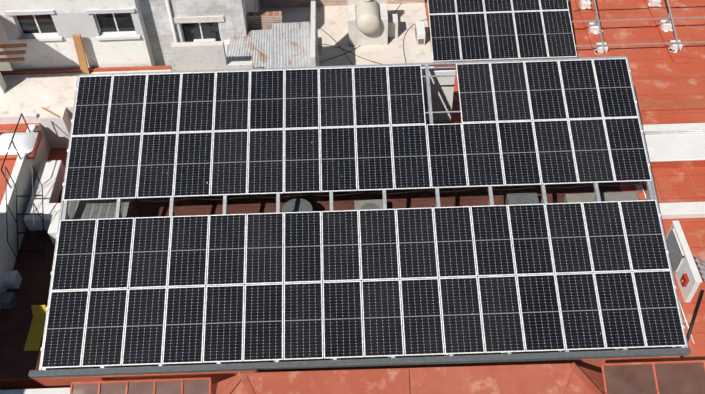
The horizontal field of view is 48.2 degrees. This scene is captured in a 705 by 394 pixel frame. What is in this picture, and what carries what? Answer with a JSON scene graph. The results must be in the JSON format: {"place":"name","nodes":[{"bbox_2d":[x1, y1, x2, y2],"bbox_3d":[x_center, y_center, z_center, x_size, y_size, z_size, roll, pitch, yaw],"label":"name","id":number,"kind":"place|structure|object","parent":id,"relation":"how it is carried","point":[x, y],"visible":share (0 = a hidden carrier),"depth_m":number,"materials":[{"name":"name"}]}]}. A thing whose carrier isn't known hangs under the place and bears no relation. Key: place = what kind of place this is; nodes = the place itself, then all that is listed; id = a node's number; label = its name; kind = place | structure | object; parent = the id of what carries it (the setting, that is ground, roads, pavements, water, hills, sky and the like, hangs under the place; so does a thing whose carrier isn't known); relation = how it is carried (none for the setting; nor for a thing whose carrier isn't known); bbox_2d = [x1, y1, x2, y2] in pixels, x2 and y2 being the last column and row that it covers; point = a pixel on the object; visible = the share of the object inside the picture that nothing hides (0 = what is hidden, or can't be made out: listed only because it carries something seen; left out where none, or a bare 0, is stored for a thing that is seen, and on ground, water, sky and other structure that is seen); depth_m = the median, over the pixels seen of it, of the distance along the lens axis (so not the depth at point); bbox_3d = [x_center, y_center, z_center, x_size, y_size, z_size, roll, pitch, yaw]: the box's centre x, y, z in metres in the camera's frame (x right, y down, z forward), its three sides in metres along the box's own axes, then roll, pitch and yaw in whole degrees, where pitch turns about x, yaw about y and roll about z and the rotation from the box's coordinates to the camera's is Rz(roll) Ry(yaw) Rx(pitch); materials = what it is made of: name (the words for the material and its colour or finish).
{"place":"outdoors","nodes":[
{"label":"outdoors","id":0,"kind":"place"},
{"bbox_2d":[0,48,12,70],"bbox_3d":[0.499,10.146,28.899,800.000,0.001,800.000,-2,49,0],"label":"ground","id":1,"kind":"structure","parent":0,"point":[5,66],"depth_m":44.87,"materials":[{"name":"beige concrete"}]},
{"bbox_2d":[0,43,27,93],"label":"wooden planks","id":2,"kind":"object","parent":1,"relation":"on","point":[3,86],"visible":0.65,"depth_m":27.52,"materials":[{"name":"brown wood"}]},
{"bbox_2d":[0,123,50,308],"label":"wall","id":3,"kind":"structure","parent":1,"relation":"on","point":[20,171],"depth_m":26.16,"materials":[{"name":"white paint"}]},
{"bbox_2d":[0,131,42,159],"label":"skylight dome","id":4,"kind":"structure","parent":3,"relation":"on","point":[28,143],"depth_m":26.89,"materials":[{"name":"white plastic"}]},
{"bbox_2d":[0,387,69,393],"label":"parapet wall","id":5,"kind":"structure","parent":1,"relation":"on","point":[44,391],"depth_m":22.37,"materials":[{"name":"white paint"}]},
{"bbox_2d":[70,377,210,393],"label":"canopy frame","id":6,"kind":"object","parent":5,"relation":"attached to","point":[148,380],"visible":1,"depth_m":21.75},
{"bbox_2d":[72,380,208,393],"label":"canopy poly","id":7,"kind":"object","parent":6,"relation":"attached to","point":[189,387],"depth_m":21.73,"materials":[{"name":"plastic"}]},
{"bbox_2d":[0,65,171,147],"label":"rooftop","id":8,"kind":"structure","parent":1,"relation":"on","point":[28,94],"depth_m":28.73,"materials":[{"name":"white paint"}]},
{"bbox_2d":[41,107,59,116],"bbox_3d":[-10.742,-3.017,28.052,0.901,0.030,0.050,26,54,22],"label":"timber lath","id":9,"kind":"object","parent":8,"relation":"on","point":[50,112],"visible":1,"depth_m":28.04,"materials":[{"name":"brown wood"}]},
{"bbox_2d":[72,34,89,73],"bbox_3d":[-9.922,-5.030,28.982,0.428,2.221,0.199,-2,49,0],"label":"wooden plank","id":10,"kind":"object","parent":8,"relation":"on","point":[80,52],"visible":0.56,"depth_m":28.73,"materials":[{"name":"brown wood"}]},
{"bbox_2d":[139,0,259,70],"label":"building wall","id":11,"kind":"structure","parent":1,"relation":"on","point":[221,20],"depth_m":28.88,"materials":[{"name":"grey paint"}]},
{"bbox_2d":[165,0,177,42],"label":"white downpipe","id":12,"kind":"object","parent":11,"relation":"attached to","point":[171,20],"depth_m":28.60,"materials":[{"name":"paint"}]},
{"bbox_2d":[259,0,433,68],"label":"rooftop","id":13,"kind":"structure","parent":1,"relation":"on","point":[332,18],"depth_m":33.22,"materials":[{"name":"beige concrete"}]},
{"bbox_2d":[171,41,253,70],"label":"low wall","id":14,"kind":"structure","parent":13,"relation":"on","point":[193,56],"depth_m":27.36,"materials":[{"name":"beige concrete"}]},
{"bbox_2d":[247,1,319,72],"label":"shed walls","id":15,"kind":"structure","parent":13,"relation":"on","point":[260,20],"depth_m":29.61,"materials":[{"name":"beige brick"}]},
{"bbox_2d":[272,21,310,71],"bbox_3d":[-2.247,-5.556,29.053,1.483,0.434,2.396,-2,49,0],"label":"corrugated metal sheet","id":16,"kind":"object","parent":15,"relation":"on","point":[290,44],"depth_m":29.09,"materials":[{"name":"grey metal"}]},
{"bbox_2d":[318,37,321,53],"bbox_3d":[-1.488,-5.879,30.719,0.600,0.450,0.500,-2,49,0],"label":"galvanized duct box","id":17,"kind":"object","parent":15,"relation":"attached to","point":[319,45],"visible":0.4,"depth_m":30.54,"materials":[{"name":"metal"}]},
{"bbox_2d":[307,18,352,64],"bbox_3d":[-0.843,-6.473,32.784,0.242,0.024,3.856,-25,53,-19],"label":"cable","id":18,"kind":"object","parent":13,"relation":"on","point":[335,41],"visible":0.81,"depth_m":32.76,"materials":[{"name":"grey plastic"}]},
{"bbox_2d":[324,44,379,63],"bbox_3d":[0.035,-5.855,32.220,3.350,0.024,0.198,22,53,19],"label":"cable","id":19,"kind":"object","parent":13,"relation":"on","point":[350,52],"visible":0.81,"depth_m":32.28,"materials":[{"name":"grey plastic"}]},
{"bbox_2d":[320,4,400,62],"bbox_3d":[0.600,-6.846,33.072,0.661,0.024,5.698,33,57,26],"label":"cable","id":20,"kind":"object","parent":13,"relation":"on","point":[355,48],"visible":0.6,"depth_m":32.26,"materials":[{"name":"grey plastic"}]},
{"bbox_2d":[347,0,397,45],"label":"water tank base","id":21,"kind":"object","parent":13,"relation":"on","point":[385,31],"visible":0.52,"depth_m":32.22,"materials":[{"name":"white concrete"}]},
{"bbox_2d":[356,0,379,33],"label":"water tank","id":22,"kind":"object","parent":21,"relation":"on","point":[367,17],"visible":1,"depth_m":31.42,"materials":[{"name":"beige plastic"}]},
{"bbox_2d":[403,19,426,61],"bbox_3d":[2.405,-6.557,32.772,0.605,0.024,3.139,14,51,14],"label":"cable","id":23,"kind":"object","parent":13,"relation":"on","point":[404,37],"visible":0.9,"depth_m":32.69,"materials":[{"name":"grey plastic"}]},
{"bbox_2d":[415,21,424,44],"bbox_3d":[2.792,-6.755,32.569,0.345,0.590,0.854,-2,49,0],"label":"vent box","id":24,"kind":"object","parent":13,"relation":"on","point":[420,32],"visible":1,"depth_m":32.35,"materials":[{"name":"white paint"}]},
{"bbox_3d":[-5.253,-4.391,29.828,1.503,1.980,2.157,-2,49,0],"label":"shed slab","id":25,"kind":"object","parent":13,"relation":"on","visible":0},
{"bbox_2d":[193,39,229,54],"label":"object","id":26,"kind":"object","parent":25,"relation":"on","point":[226,44],"visible":0.04,"depth_m":29.49,"materials":[{"name":"white paint"}]},
{"bbox_2d":[226,29,271,67],"bbox_3d":[-3.834,-5.374,28.976,1.822,0.435,1.969,-2,49,0],"label":"corrugated metal sheet","id":27,"kind":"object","parent":25,"relation":"on","point":[255,46],"depth_m":29.02,"materials":[{"name":"grey metal"}]},
{"bbox_2d":[0,0,704,389],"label":"roof","id":28,"kind":"structure","parent":1,"relation":"on","point":[652,58],"depth_m":29.68,"materials":[{"name":"tile"}]},
{"bbox_2d":[24,305,46,350],"bbox_3d":[-9.556,3.940,23.744,0.440,0.394,1.397,-2,49,0],"label":"yellow board","id":29,"kind":"object","parent":28,"relation":"on","point":[35,335],"visible":0.9,"depth_m":23.87,"materials":[{"name":"yellow plastic"}]},
{"bbox_2d":[106,67,455,136],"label":"rear boundary wall","id":30,"kind":"structure","parent":28,"relation":"on","point":[442,90],"depth_m":27.97,"materials":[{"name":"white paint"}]},
{"bbox_2d":[211,363,604,393],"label":"roof","id":31,"kind":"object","parent":28,"relation":"on","point":[526,379],"visible":0.75,"depth_m":21.61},
{"bbox_2d":[222,362,602,393],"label":"roof ridges","id":32,"kind":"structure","parent":31,"relation":"on","point":[570,368],"depth_m":21.56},
{"bbox_2d":[426,0,704,69],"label":"solar mounting rack","id":33,"kind":"object","parent":28,"relation":"on","point":[659,18],"visible":0.44,"depth_m":32.42,"materials":[{"name":"silver metal"}]},
{"bbox_2d":[427,0,576,61],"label":"pv frames","id":34,"kind":"structure","parent":33,"relation":"on","point":[513,11],"depth_m":32.01,"materials":[{"name":"silver metal"}]},
{"bbox_2d":[428,0,575,60],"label":"solar panels","id":35,"kind":"object","parent":34,"relation":"in","point":[502,36],"visible":1,"depth_m":31.94,"materials":[{"name":"black glass"}]},
{"bbox_2d":[581,3,676,53],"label":"pv rack mortar pads","id":36,"kind":"object","parent":33,"relation":"on","point":[669,49],"visible":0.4,"depth_m":32.68,"materials":[{"name":"white paint"}]},
{"bbox_2d":[454,10,704,324],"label":"pipes","id":37,"kind":"object","parent":28,"relation":"on","point":[698,197],"visible":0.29,"depth_m":30.88,"materials":[{"name":"red metal"}]},
{"bbox_2d":[600,98,704,218],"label":"roof upstands","id":38,"kind":"object","parent":28,"relation":"on","point":[676,146],"visible":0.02,"depth_m":28.00,"materials":[{"name":"white paint"}]},
{"bbox_2d":[635,181,694,343],"bbox_3d":[9.908,1.576,25.284,0.200,0.352,7.000,-2,49,0],"label":"support","id":39,"kind":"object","parent":28,"relation":"on","point":[639,187],"depth_m":26.52,"materials":[{"name":"metal"}]},
{"bbox_2d":[643,129,704,161],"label":"ledge","id":40,"kind":"object","parent":28,"relation":"on","point":[674,132],"depth_m":28.32,"materials":[{"name":"metal"}]},
{"bbox_2d":[666,221,701,302],"bbox_3d":[10.183,1.988,24.399,0.200,1.130,2.340,-2,49,0],"label":"electrical cabinet","id":41,"kind":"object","parent":28,"relation":"on","point":[688,266],"depth_m":23.94,"materials":[{"name":"white metal"}]},
{"bbox_2d":[666,227,683,273],"bbox_3d":[10.050,1.671,24.700,0.079,0.860,1.180,-2,49,0],"label":"wall louvre vent","id":42,"kind":"object","parent":41,"relation":"attached to","point":[676,255],"depth_m":24.59,"materials":[{"name":"grey metal"}]},
{"bbox_2d":[680,273,688,286],"bbox_3d":[10.065,2.525,23.899,0.112,0.340,0.260,-2,49,0],"label":"fire alarm box","id":43,"kind":"object","parent":41,"relation":"attached to","point":[684,280],"visible":1,"depth_m":23.84,"materials":[{"name":"red paint"}]},
{"bbox_2d":[680,290,703,357],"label":"black pole","id":44,"kind":"object","parent":28,"relation":"on","point":[695,314],"visible":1,"depth_m":22.99,"materials":[{"name":"black metal"}]},
{"bbox_2d":[693,255,704,280],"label":"leaning sheet","id":45,"kind":"object","parent":28,"relation":"on","point":[700,262],"visible":1,"depth_m":24.02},
{"bbox_2d":[0,0,155,70],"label":"white house","id":46,"kind":"structure","parent":0,"point":[113,33],"depth_m":28.50,"materials":[{"name":"paint"}]},
{"bbox_2d":[67,199,139,253],"bbox_3d":[-8.207,0.856,25.797,2.000,1.250,1.605,-2,49,0],"label":"packaged ac unit","id":47,"kind":"object","parent":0,"point":[130,209],"visible":0.06,"depth_m":25.47,"materials":[{"name":"black metal"}]},
{"bbox_2d":[0,128,671,379],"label":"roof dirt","id":48,"kind":"structure","parent":0,"point":[34,270],"depth_m":26.80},
{"bbox_2d":[0,270,21,308],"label":"barrels","id":49,"kind":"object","parent":48,"relation":"on","point":[11,280],"visible":1,"depth_m":24.59,"materials":[{"name":"white paint"}]},
{"bbox_2d":[1,113,44,259],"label":"black steel stair","id":50,"kind":"object","parent":48,"relation":"on","point":[33,214],"visible":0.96,"depth_m":25.63,"materials":[{"name":"black metal"}]},
{"bbox_2d":[23,160,64,230],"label":"ac ducts","id":51,"kind":"object","parent":48,"relation":"on","point":[51,173],"visible":0.52,"depth_m":26.60,"materials":[{"name":"white metal"}]},
{"bbox_2d":[68,199,124,219],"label":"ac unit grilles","id":52,"kind":"object","parent":48,"relation":"on","point":[88,209],"visible":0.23,"depth_m":25.36,"materials":[{"name":"grey metal"}]},
{"bbox_2d":[48,211,59,243],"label":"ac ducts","id":53,"kind":"object","parent":52,"relation":"attached to","point":[52,230],"visible":0.42,"depth_m":25.53,"materials":[{"name":"white metal"}]},
{"bbox_2d":[282,198,312,212],"bbox_3d":[-1.799,0.681,26.080,1.000,0.800,1.000,-2,49,0],"label":"water tank","id":54,"kind":"object","parent":48,"relation":"on","point":[298,205],"visible":0.29,"depth_m":25.88,"materials":[{"name":"metal"}]},
{"bbox_2d":[28,56,690,377],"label":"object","id":55,"kind":"object","parent":48,"relation":"on","point":[565,354],"visible":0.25,"depth_m":22.59,"materials":[{"name":"silver metal"}]},
{"bbox_2d":[41,58,685,367],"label":"solar panel frames","id":56,"kind":"structure","parent":55,"relation":"on","point":[325,281],"depth_m":24.25,"materials":[{"name":"silver metal"}]},
{"bbox_2d":[41,70,683,350],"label":"pv end clamps","id":57,"kind":"object","parent":56,"relation":"attached to","point":[63,185],"visible":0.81,"depth_m":24.21,"materials":[{"name":"silver metal"}]},
{"bbox_2d":[42,59,684,366],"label":"solar panels","id":58,"kind":"object","parent":56,"relation":"in","point":[382,320],"visible":1,"depth_m":24.13,"materials":[{"name":"black glass"}]},
{"bbox_2d":[354,199,382,231],"bbox_3d":[0.580,0.617,26.193,1.000,0.620,0.900,-2,49,0],"label":"ac condenser","id":59,"kind":"object","parent":48,"relation":"on","point":[368,204],"visible":0.31,"depth_m":26.11,"materials":[{"name":"white metal"}]},
{"bbox_2d":[505,193,538,223],"bbox_3d":[5.643,0.431,26.155,1.000,0.720,0.900,-2,49,0],"label":"ac condenser","id":60,"kind":"object","parent":48,"relation":"on","point":[520,198],"visible":0.46,"depth_m":26.03,"materials":[{"name":"grey metal"}]},
{"bbox_2d":[563,191,638,213],"bbox_3d":[8.339,0.235,26.335,2.400,0.400,0.700,-2,49,0],"label":"long white duct","id":61,"kind":"object","parent":48,"relation":"on","point":[604,197],"visible":0.46,"depth_m":26.28,"materials":[{"name":"white metal"}]},
{"bbox_2d":[47,346,675,369],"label":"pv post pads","id":62,"kind":"object","parent":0,"point":[340,358],"visible":0.08,"depth_m":23.00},
{"bbox_2d":[601,360,704,393],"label":"canopy frame","id":63,"kind":"object","parent":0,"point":[643,363],"visible":1,"depth_m":21.80,"materials":[{"name":"red metal"}]},
{"bbox_2d":[603,362,704,393],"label":"canopy poly","id":64,"kind":"object","parent":63,"relation":"attached to","point":[681,378],"depth_m":21.69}
]}

